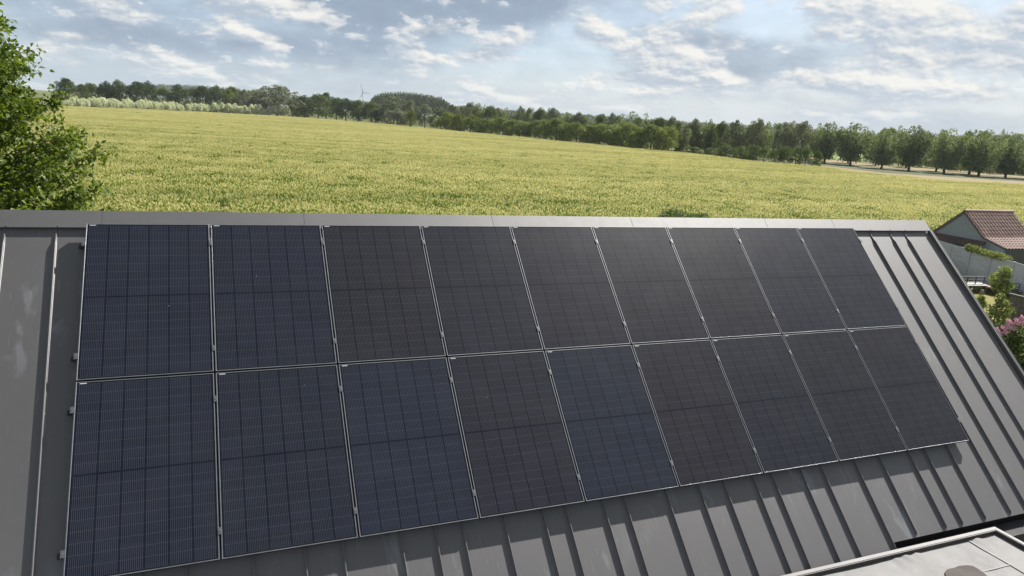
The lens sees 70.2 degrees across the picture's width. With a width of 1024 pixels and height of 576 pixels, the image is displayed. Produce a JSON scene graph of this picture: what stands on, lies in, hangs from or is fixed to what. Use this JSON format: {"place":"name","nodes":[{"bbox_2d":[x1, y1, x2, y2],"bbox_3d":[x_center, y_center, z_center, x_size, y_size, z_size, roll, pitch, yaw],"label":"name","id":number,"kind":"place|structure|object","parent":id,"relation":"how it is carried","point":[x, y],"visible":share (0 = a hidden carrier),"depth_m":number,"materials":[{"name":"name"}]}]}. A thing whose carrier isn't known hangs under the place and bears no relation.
{"place":"outdoors","nodes":[
{"label":"outdoors","id":0,"kind":"place"},
{"bbox_2d":[0,0,1023,138],"label":"sky","id":1,"kind":"structure","parent":0,"point":[936,65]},
{"bbox_2d":[1,106,1023,267],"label":"field","id":2,"kind":"structure","parent":0,"point":[223,205],"depth_m":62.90,"materials":[{"name":"green plant"}]},
{"bbox_2d":[0,2,121,210],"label":"broad leaved tree","id":3,"kind":"object","parent":2,"relation":"on","point":[30,188],"visible":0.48,"depth_m":15.18,"materials":[{"name":"green plant"}]},
{"bbox_2d":[656,209,693,217],"bbox_3d":[12.755,-5.382,57.007,3.355,1.665,2.450,2,12,-10],"label":"weedy bush","id":4,"kind":"object","parent":2,"relation":"on","point":[675,213],"visible":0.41,"depth_m":56.83,"materials":[{"name":"green plant"}]},
{"bbox_2d":[20,89,1023,181],"bbox_3d":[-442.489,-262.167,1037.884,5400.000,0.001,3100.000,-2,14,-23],"label":"ground","id":5,"kind":"structure","parent":0,"point":[39,93],"depth_m":466.68,"materials":[{"name":"green plant"}]},
{"bbox_2d":[51,77,77,99],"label":"broadleaf tree","id":6,"kind":"object","parent":5,"relation":"on","point":[64,82],"visible":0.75,"depth_m":336.78,"materials":[{"name":"green plant"}]},
{"bbox_2d":[96,80,117,107],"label":"broadleaf tree","id":7,"kind":"object","parent":5,"relation":"on","point":[101,87],"visible":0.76,"depth_m":362.03,"materials":[{"name":"green plant"}]},
{"bbox_2d":[101,79,131,107],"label":"broadleaf tree","id":8,"kind":"object","parent":5,"relation":"on","point":[121,87],"visible":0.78,"depth_m":362.63,"materials":[{"name":"green plant"}]},
{"bbox_2d":[125,81,147,102],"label":"broadleaf tree","id":9,"kind":"object","parent":5,"relation":"on","point":[136,87],"visible":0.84,"depth_m":366.39,"materials":[{"name":"green plant"}]},
{"bbox_2d":[139,80,159,102],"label":"broadleaf tree","id":10,"kind":"object","parent":5,"relation":"on","point":[150,89],"visible":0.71,"depth_m":375.20,"materials":[{"name":"green plant"}]},
{"bbox_2d":[56,84,273,99],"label":"distant hill wood","id":11,"kind":"object","parent":5,"relation":"on","point":[170,86],"visible":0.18,"depth_m":1501.34,"materials":[{"name":"green plant"}]},
{"bbox_2d":[164,83,190,110],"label":"broadleaf tree","id":12,"kind":"object","parent":5,"relation":"on","point":[180,94],"visible":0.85,"depth_m":394.45,"materials":[{"name":"green plant"}]},
{"bbox_2d":[191,85,212,103],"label":"broadleaf tree","id":13,"kind":"object","parent":5,"relation":"on","point":[200,91],"visible":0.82,"depth_m":413.19,"materials":[{"name":"green plant"}]},
{"bbox_2d":[205,84,228,103],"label":"broadleaf tree","id":14,"kind":"object","parent":5,"relation":"on","point":[218,95],"visible":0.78,"depth_m":419.49,"materials":[{"name":"green plant"}]},
{"bbox_2d":[231,89,255,113],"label":"broadleaf tree","id":15,"kind":"object","parent":5,"relation":"on","point":[243,99],"visible":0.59,"depth_m":434.48,"materials":[{"name":"green plant"}]},
{"bbox_2d":[250,84,305,115],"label":"willow tree","id":16,"kind":"object","parent":5,"relation":"on","point":[285,92],"visible":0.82,"depth_m":426.42,"materials":[{"name":"green plant"}]},
{"bbox_2d":[304,94,331,118],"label":"broadleaf tree","id":17,"kind":"object","parent":5,"relation":"on","point":[315,99],"visible":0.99,"depth_m":423.06,"materials":[{"name":"green plant"}]},
{"bbox_2d":[330,98,359,120],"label":"broadleaf tree","id":18,"kind":"object","parent":5,"relation":"on","point":[345,103],"visible":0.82,"depth_m":415.99,"materials":[{"name":"green plant"}]},
{"bbox_2d":[345,100,366,121],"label":"broadleaf tree","id":19,"kind":"object","parent":5,"relation":"on","point":[357,103],"visible":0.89,"depth_m":414.00,"materials":[{"name":"green plant"}]},
{"bbox_2d":[360,101,379,122],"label":"broadleaf tree","id":20,"kind":"object","parent":5,"relation":"on","point":[373,105],"visible":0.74,"depth_m":411.55,"materials":[{"name":"green plant"}]},
{"bbox_2d":[377,95,407,121],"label":"willow tree","id":21,"kind":"object","parent":5,"relation":"on","point":[393,100],"visible":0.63,"depth_m":397.78,"materials":[{"name":"green plant"}]},
{"bbox_2d":[381,109,411,125],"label":"willow tree","id":22,"kind":"object","parent":5,"relation":"on","point":[397,113],"visible":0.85,"depth_m":380.67,"materials":[{"name":"green plant"}]},
{"bbox_2d":[400,99,419,125],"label":"willow tree","id":23,"kind":"object","parent":5,"relation":"on","point":[410,106],"visible":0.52,"depth_m":395.13,"materials":[{"name":"green plant"}]},
{"bbox_2d":[369,91,451,113],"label":"distant wood","id":24,"kind":"object","parent":5,"relation":"on","point":[433,102],"visible":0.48,"depth_m":900.36,"materials":[{"name":"green plant"}]},
{"bbox_2d":[415,103,435,127],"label":"willow tree","id":25,"kind":"object","parent":5,"relation":"on","point":[426,109],"visible":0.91,"depth_m":367.55,"materials":[{"name":"green plant"}]},
{"bbox_2d":[428,106,448,128],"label":"willow tree","id":26,"kind":"object","parent":5,"relation":"on","point":[439,111],"visible":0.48,"depth_m":364.70,"materials":[{"name":"green plant"}]},
{"bbox_2d":[433,111,458,129],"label":"hedgerow tree","id":27,"kind":"object","parent":5,"relation":"on","point":[446,118],"visible":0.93,"depth_m":347.07,"materials":[{"name":"green plant"}]},
{"bbox_2d":[451,113,465,130],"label":"hedgerow tree","id":28,"kind":"object","parent":5,"relation":"on","point":[460,116],"visible":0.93,"depth_m":344.88,"materials":[{"name":"green plant"}]},
{"bbox_2d":[462,115,480,131],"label":"hedgerow tree","id":29,"kind":"object","parent":5,"relation":"on","point":[470,122],"visible":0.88,"depth_m":336.07,"materials":[{"name":"green plant"}]},
{"bbox_2d":[469,103,484,132],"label":"poplar tree","id":30,"kind":"object","parent":5,"relation":"on","point":[474,111],"visible":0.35,"depth_m":351.53,"materials":[{"name":"green plant"}]},
{"bbox_2d":[473,118,499,132],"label":"hedgerow tree","id":31,"kind":"object","parent":5,"relation":"on","point":[484,121],"visible":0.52,"depth_m":327.05,"materials":[{"name":"green plant"}]},
{"bbox_2d":[479,105,498,132],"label":"broadleaf tree","id":32,"kind":"object","parent":5,"relation":"on","point":[490,111],"visible":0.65,"depth_m":343.05,"materials":[{"name":"green plant"}]},
{"bbox_2d":[486,117,511,134],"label":"hedgerow tree","id":33,"kind":"object","parent":5,"relation":"on","point":[498,123],"visible":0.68,"depth_m":318.44,"materials":[{"name":"green plant"}]},
{"bbox_2d":[499,119,521,135],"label":"hedgerow tree","id":34,"kind":"object","parent":5,"relation":"on","point":[507,123],"visible":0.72,"depth_m":310.80,"materials":[{"name":"green plant"}]},
{"bbox_2d":[0,210,1023,575],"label":"metal roofed barn","id":35,"kind":"structure","parent":5,"relation":"on","point":[784,522],"depth_m":7.77,"materials":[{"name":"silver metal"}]},
{"bbox_2d":[63,373,219,575],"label":"solar panel","id":36,"kind":"object","parent":35,"relation":"attached to","point":[143,495],"visible":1,"depth_m":6.25,"materials":[{"name":"blue glass"}]},
{"bbox_2d":[76,224,213,381],"bbox_3d":[-3.554,0.081,7.123,1.134,1.721,0.032,-2,-31,-23],"label":"solar panel","id":37,"kind":"object","parent":35,"relation":"attached to","point":[146,308],"visible":1,"depth_m":7.07,"materials":[{"name":"blue glass"}]},
{"bbox_2d":[211,224,336,371],"bbox_3d":[-2.491,0.049,7.567,1.134,1.721,0.032,-2,-31,-23],"label":"solar panel","id":38,"kind":"object","parent":35,"relation":"attached to","point":[271,305],"visible":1,"depth_m":7.52,"materials":[{"name":"blue glass"}]},
{"bbox_2d":[216,365,357,559],"bbox_3d":[-2.103,1.531,6.744,1.134,0.034,1.721,-2,59,-23],"label":"solar panel","id":39,"kind":"object","parent":35,"relation":"attached to","point":[284,477],"visible":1,"depth_m":6.69,"materials":[{"name":"blue glass"}]},
{"bbox_2d":[321,225,445,363],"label":"solar panel","id":40,"kind":"object","parent":35,"relation":"attached to","point":[383,304],"visible":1,"depth_m":7.96,"materials":[{"name":"black glass"}]},
{"bbox_2d":[338,357,477,537],"bbox_3d":[-1.041,1.499,7.188,1.134,0.034,1.721,-2,59,-23],"label":"solar panel","id":41,"kind":"object","parent":35,"relation":"attached to","point":[409,464],"visible":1,"depth_m":7.14,"materials":[{"name":"blue glass"}]},
{"bbox_2d":[421,226,542,356],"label":"solar panel","id":42,"kind":"object","parent":35,"relation":"attached to","point":[483,303],"visible":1,"depth_m":8.41,"materials":[{"name":"black glass"}]},
{"bbox_2d":[447,351,584,518],"bbox_3d":[0.022,1.468,7.631,1.134,0.034,1.721,-2,59,-23],"label":"solar panel","id":43,"kind":"object","parent":35,"relation":"attached to","point":[518,451],"visible":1,"depth_m":7.58,"materials":[{"name":"black glass"}]},
{"bbox_2d":[510,226,630,350],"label":"solar panel","id":44,"kind":"object","parent":35,"relation":"attached to","point":[574,305],"visible":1,"depth_m":8.85,"materials":[{"name":"black glass"}]},
{"bbox_2d":[544,345,678,501],"bbox_3d":[1.085,1.436,8.075,1.134,0.034,1.721,-2,59,-23],"label":"solar panel","id":45,"kind":"object","parent":35,"relation":"attached to","point":[615,440],"visible":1,"depth_m":8.03,"materials":[{"name":"blue glass"}]},
{"bbox_2d":[592,227,709,344],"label":"solar panel","id":46,"kind":"object","parent":35,"relation":"attached to","point":[655,300],"visible":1,"depth_m":9.29,"materials":[{"name":"black glass"}]},
{"bbox_2d":[632,340,762,486],"bbox_3d":[2.147,1.404,8.519,1.134,0.034,1.721,-2,59,-23],"label":"solar panel","id":47,"kind":"object","parent":35,"relation":"attached to","point":[705,436],"visible":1,"depth_m":8.47,"materials":[{"name":"black glass"}]},
{"bbox_2d":[666,227,780,338],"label":"solar panel","id":48,"kind":"object","parent":35,"relation":"attached to","point":[726,291],"visible":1,"depth_m":9.74,"materials":[{"name":"black glass"}]},
{"bbox_2d":[710,335,838,473],"bbox_3d":[3.210,1.372,8.963,1.134,0.034,1.721,-2,59,-23],"label":"solar panel","id":49,"kind":"object","parent":35,"relation":"attached to","point":[783,425],"visible":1,"depth_m":8.92,"materials":[{"name":"black glass"}]},
{"bbox_2d":[734,227,845,334],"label":"solar panel","id":50,"kind":"object","parent":35,"relation":"attached to","point":[793,287],"visible":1,"depth_m":10.19,"materials":[{"name":"black glass"}]},
{"bbox_2d":[782,331,906,461],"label":"solar panel","id":51,"kind":"object","parent":35,"relation":"attached to","point":[851,410],"visible":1,"depth_m":9.36,"materials":[{"name":"black glass"}]},
{"bbox_2d":[796,228,905,329],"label":"solar panel","id":52,"kind":"object","parent":35,"relation":"attached to","point":[860,296],"visible":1,"depth_m":10.63,"materials":[{"name":"black glass"}]},
{"bbox_2d":[848,327,968,450],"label":"solar panel","id":53,"kind":"object","parent":35,"relation":"attached to","point":[915,402],"visible":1,"depth_m":9.81,"materials":[{"name":"black glass"}]},
{"bbox_2d":[513,120,532,136],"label":"hedgerow tree","id":54,"kind":"object","parent":5,"relation":"on","point":[521,124],"visible":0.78,"depth_m":304.41,"materials":[{"name":"green plant"}]},
{"bbox_2d":[521,119,545,138],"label":"hedgerow tree","id":55,"kind":"object","parent":5,"relation":"on","point":[535,123],"visible":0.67,"depth_m":302.09,"materials":[{"name":"green plant"}]},
{"bbox_2d":[532,119,559,140],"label":"hedgerow tree","id":56,"kind":"object","parent":5,"relation":"on","point":[542,126],"visible":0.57,"depth_m":296.55,"materials":[{"name":"green plant"}]},
{"bbox_2d":[541,107,561,138],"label":"willow tree","id":57,"kind":"object","parent":5,"relation":"on","point":[552,113],"visible":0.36,"depth_m":319.08,"materials":[{"name":"plant"}]},
{"bbox_2d":[542,118,567,140],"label":"hedgerow tree","id":58,"kind":"object","parent":5,"relation":"on","point":[556,122],"visible":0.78,"depth_m":288.84,"materials":[{"name":"green plant"}]},
{"bbox_2d":[556,122,576,141],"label":"hedgerow tree","id":59,"kind":"object","parent":5,"relation":"on","point":[563,128],"visible":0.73,"depth_m":283.35,"materials":[{"name":"green plant"}]},
{"bbox_2d":[564,121,585,141],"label":"hedgerow tree","id":60,"kind":"object","parent":5,"relation":"on","point":[571,131],"visible":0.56,"depth_m":277.53,"materials":[{"name":"green plant"}]},
{"bbox_2d":[569,111,589,140],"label":"willow tree","id":61,"kind":"object","parent":5,"relation":"on","point":[580,118],"visible":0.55,"depth_m":298.12,"materials":[{"name":"plant"}]},
{"bbox_2d":[278,96,883,140],"bbox_3d":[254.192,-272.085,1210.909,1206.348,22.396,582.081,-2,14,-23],"label":"distant tree line","id":62,"kind":"object","parent":5,"relation":"on","point":[588,117],"visible":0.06,"depth_m":1175.45,"materials":[{"name":"green plant"}]},
{"bbox_2d":[576,125,599,143],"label":"hedgerow tree","id":63,"kind":"object","parent":5,"relation":"on","point":[581,130],"visible":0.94,"depth_m":270.69,"materials":[{"name":"green plant"}]},
{"bbox_2d":[583,123,611,143],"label":"hedgerow tree","id":64,"kind":"object","parent":5,"relation":"on","point":[595,126],"visible":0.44,"depth_m":270.03,"materials":[{"name":"green plant"}]},
{"bbox_2d":[594,124,624,145],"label":"hedgerow tree","id":65,"kind":"object","parent":5,"relation":"on","point":[606,126],"visible":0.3,"depth_m":265.49,"materials":[{"name":"green plant"}]},
{"bbox_2d":[602,121,637,147],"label":"hedgerow tree","id":66,"kind":"object","parent":5,"relation":"on","point":[626,126],"visible":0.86,"depth_m":258.24,"materials":[{"name":"green plant"}]},
{"bbox_2d":[615,111,642,147],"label":"poplar tree","id":67,"kind":"object","parent":5,"relation":"on","point":[639,121],"visible":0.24,"depth_m":273.56,"materials":[{"name":"green plant"}]},
{"bbox_2d":[626,127,649,148],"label":"hedgerow tree","id":68,"kind":"object","parent":5,"relation":"on","point":[630,141],"visible":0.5,"depth_m":253.00,"materials":[{"name":"green plant"}]},
{"bbox_2d":[632,124,669,150],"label":"hedgerow tree","id":69,"kind":"object","parent":5,"relation":"on","point":[651,130],"visible":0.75,"depth_m":247.28,"materials":[{"name":"green plant"}]},
{"bbox_2d":[683,118,702,151],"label":"willow tree","id":70,"kind":"object","parent":5,"relation":"on","point":[694,126],"visible":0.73,"depth_m":265.82,"materials":[{"name":"green plant"}]},
{"bbox_2d":[738,124,773,154],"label":"hedgerow tree","id":71,"kind":"object","parent":5,"relation":"on","point":[770,137],"visible":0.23,"depth_m":240.31,"materials":[{"name":"green plant"}]},
{"bbox_2d":[746,118,768,159],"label":"willow tree","id":72,"kind":"object","parent":5,"relation":"on","point":[758,128],"visible":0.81,"depth_m":234.99,"materials":[{"name":"plant"}]},
{"bbox_2d":[772,126,793,155],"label":"poplar tree","id":73,"kind":"object","parent":5,"relation":"on","point":[784,133],"visible":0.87,"depth_m":266.13,"materials":[{"name":"green plant"}]},
{"bbox_2d":[798,146,814,165],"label":"round bush","id":74,"kind":"object","parent":5,"relation":"on","point":[805,151],"visible":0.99,"depth_m":195.06,"materials":[{"name":"green plant"}]},
{"bbox_2d":[665,150,1023,184],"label":"dry grass strip","id":75,"kind":"object","parent":5,"relation":"on","point":[970,179],"visible":0.31,"depth_m":193.71,"materials":[{"name":"beige plant"}]},
{"bbox_2d":[654,125,679,150],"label":"hedgerow tree","id":76,"kind":"object","parent":75,"relation":"on","point":[661,132],"visible":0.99,"depth_m":240.85,"materials":[{"name":"green plant"}]},
{"bbox_2d":[674,120,691,152],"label":"poplar tree","id":77,"kind":"object","parent":75,"relation":"on","point":[682,142],"visible":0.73,"depth_m":256.73,"materials":[{"name":"green plant"}]},
{"bbox_2d":[702,119,715,154],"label":"poplar tree","id":78,"kind":"object","parent":75,"relation":"on","point":[707,139],"visible":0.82,"depth_m":257.62,"materials":[{"name":"green plant"}]},
{"bbox_2d":[710,121,728,153],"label":"broadleaf tree","id":79,"kind":"object","parent":75,"relation":"on","point":[720,128],"visible":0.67,"depth_m":246.39,"materials":[{"name":"green plant"}]},
{"bbox_2d":[721,120,748,156],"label":"willow tree","id":80,"kind":"object","parent":75,"relation":"on","point":[735,141],"visible":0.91,"depth_m":235.98,"materials":[{"name":"green plant"}]},
{"bbox_2d":[743,144,762,160],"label":"round bush","id":81,"kind":"object","parent":75,"relation":"on","point":[754,148],"visible":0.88,"depth_m":205.93,"materials":[{"name":"green plant"}]},
{"bbox_2d":[755,146,771,161],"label":"round bush","id":82,"kind":"object","parent":75,"relation":"on","point":[765,150],"visible":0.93,"depth_m":201.27,"materials":[{"name":"green plant"}]},
{"bbox_2d":[778,146,791,163],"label":"round bush","id":83,"kind":"object","parent":75,"relation":"on","point":[786,152],"visible":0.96,"depth_m":196.90,"materials":[{"name":"green plant"}]},
{"bbox_2d":[782,527,1023,575],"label":"flat roof extension","id":84,"kind":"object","parent":5,"relation":"on","point":[993,551],"visible":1,"depth_m":8.26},
{"bbox_2d":[796,159,1023,180],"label":"verge","id":85,"kind":"structure","parent":5,"relation":"on","point":[900,171],"depth_m":220.83,"materials":[{"name":"plant"}]},
{"bbox_2d":[786,120,816,158],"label":"poplar tree","id":86,"kind":"object","parent":85,"relation":"on","point":[799,131],"visible":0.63,"depth_m":268.45,"materials":[{"name":"plant"}]},
{"bbox_2d":[810,121,845,162],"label":"poplar tree","id":87,"kind":"object","parent":85,"relation":"on","point":[826,143],"visible":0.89,"depth_m":245.12,"materials":[{"name":"plant"}]},
{"bbox_2d":[834,122,875,164],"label":"poplar tree","id":88,"kind":"object","parent":85,"relation":"on","point":[851,148],"visible":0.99,"depth_m":240.38,"materials":[{"name":"green plant"}]},
{"bbox_2d":[870,127,899,168],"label":"poplar tree","id":89,"kind":"object","parent":85,"relation":"on","point":[883,149],"visible":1,"depth_m":227.49,"materials":[{"name":"plant"}]},
{"bbox_2d":[891,124,935,170],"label":"poplar tree","id":90,"kind":"object","parent":85,"relation":"on","point":[913,151],"visible":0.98,"depth_m":226.18,"materials":[{"name":"green plant"}]},
{"bbox_2d":[932,128,971,172],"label":"poplar tree","id":91,"kind":"object","parent":85,"relation":"on","point":[946,157],"visible":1,"depth_m":221.37,"materials":[{"name":"green plant"}]},
{"bbox_2d":[960,129,994,173],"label":"poplar tree","id":92,"kind":"object","parent":85,"relation":"on","point":[962,164],"visible":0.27,"depth_m":230.95,"materials":[{"name":"green plant"}]},
{"bbox_2d":[965,129,1008,175],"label":"poplar tree","id":93,"kind":"object","parent":85,"relation":"on","point":[981,158],"visible":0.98,"depth_m":217.18,"materials":[{"name":"green plant"}]},
{"bbox_2d":[991,136,1023,177],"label":"poplar tree","id":94,"kind":"object","parent":85,"relation":"on","point":[1009,164],"visible":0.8,"depth_m":219.82,"materials":[{"name":"green plant"}]},
{"bbox_2d":[809,158,1023,177],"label":"pale track","id":95,"kind":"structure","parent":0,"point":[903,167],"depth_m":254.15,"materials":[{"name":"beige soil"}]},
{"bbox_2d":[933,209,1023,263],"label":"tiled shed","id":96,"kind":"structure","parent":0,"point":[1002,231],"depth_m":46.10,"materials":[{"name":"tile"}]},
{"bbox_2d":[963,278,1023,353],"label":"lawn","id":97,"kind":"structure","parent":0,"point":[989,296],"depth_m":39.25,"materials":[{"name":"green plant"}]},
{"bbox_2d":[962,276,989,292],"bbox_3d":[25.354,-0.180,39.971,1.810,0.850,0.480,0,14,-16],"label":"metal bench","id":98,"kind":"object","parent":97,"relation":"on","point":[975,282],"visible":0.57,"depth_m":40.10,"materials":[{"name":"grey metal"}]},
{"bbox_2d":[939,240,1023,295],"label":"concrete fence","id":99,"kind":"object","parent":97,"relation":"on","point":[966,263],"visible":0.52,"depth_m":42.90,"materials":[{"name":"grey concrete"}]},
{"bbox_2d":[963,243,1013,260],"bbox_3d":[27.608,-2.030,42.360,0.812,0.590,4.091,4,13,-1],"label":"creeper","id":100,"kind":"object","parent":99,"relation":"on","point":[989,253],"visible":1,"depth_m":42.15,"materials":[{"name":"green plant"}]},
{"bbox_2d":[985,292,1005,325],"bbox_3d":[21.585,0.957,32.432,0.775,1.607,0.840,-2,14,-23],"label":"climbing plant","id":101,"kind":"object","parent":97,"relation":"on","point":[994,310],"visible":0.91,"depth_m":32.34,"materials":[{"name":"green plant"}]},
{"bbox_2d":[987,266,1014,323],"bbox_3d":[22.185,0.269,33.212,1.184,2.608,0.946,7,13,15],"label":"young tree","id":102,"kind":"object","parent":97,"relation":"on","point":[1002,284],"visible":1,"depth_m":33.00,"materials":[{"name":"green plant"}]},
{"bbox_2d":[995,299,1015,325],"bbox_3d":[21.768,1.166,32.210,0.720,1.377,0.860,-2,14,-23],"label":"climbing plant","id":103,"kind":"object","parent":97,"relation":"on","point":[1006,311],"visible":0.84,"depth_m":32.11,"materials":[{"name":"green plant"}]},
{"bbox_2d":[993,315,1023,370],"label":"flowering shrub","id":104,"kind":"object","parent":97,"relation":"on","point":[1012,337],"visible":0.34,"depth_m":24.21,"materials":[{"name":"pink plant"}]},
{"bbox_2d":[1006,293,1023,325],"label":"slab enclosure","id":105,"kind":"object","parent":97,"relation":"on","point":[1016,300],"visible":0.75,"depth_m":33.31,"materials":[{"name":"grey concrete"}]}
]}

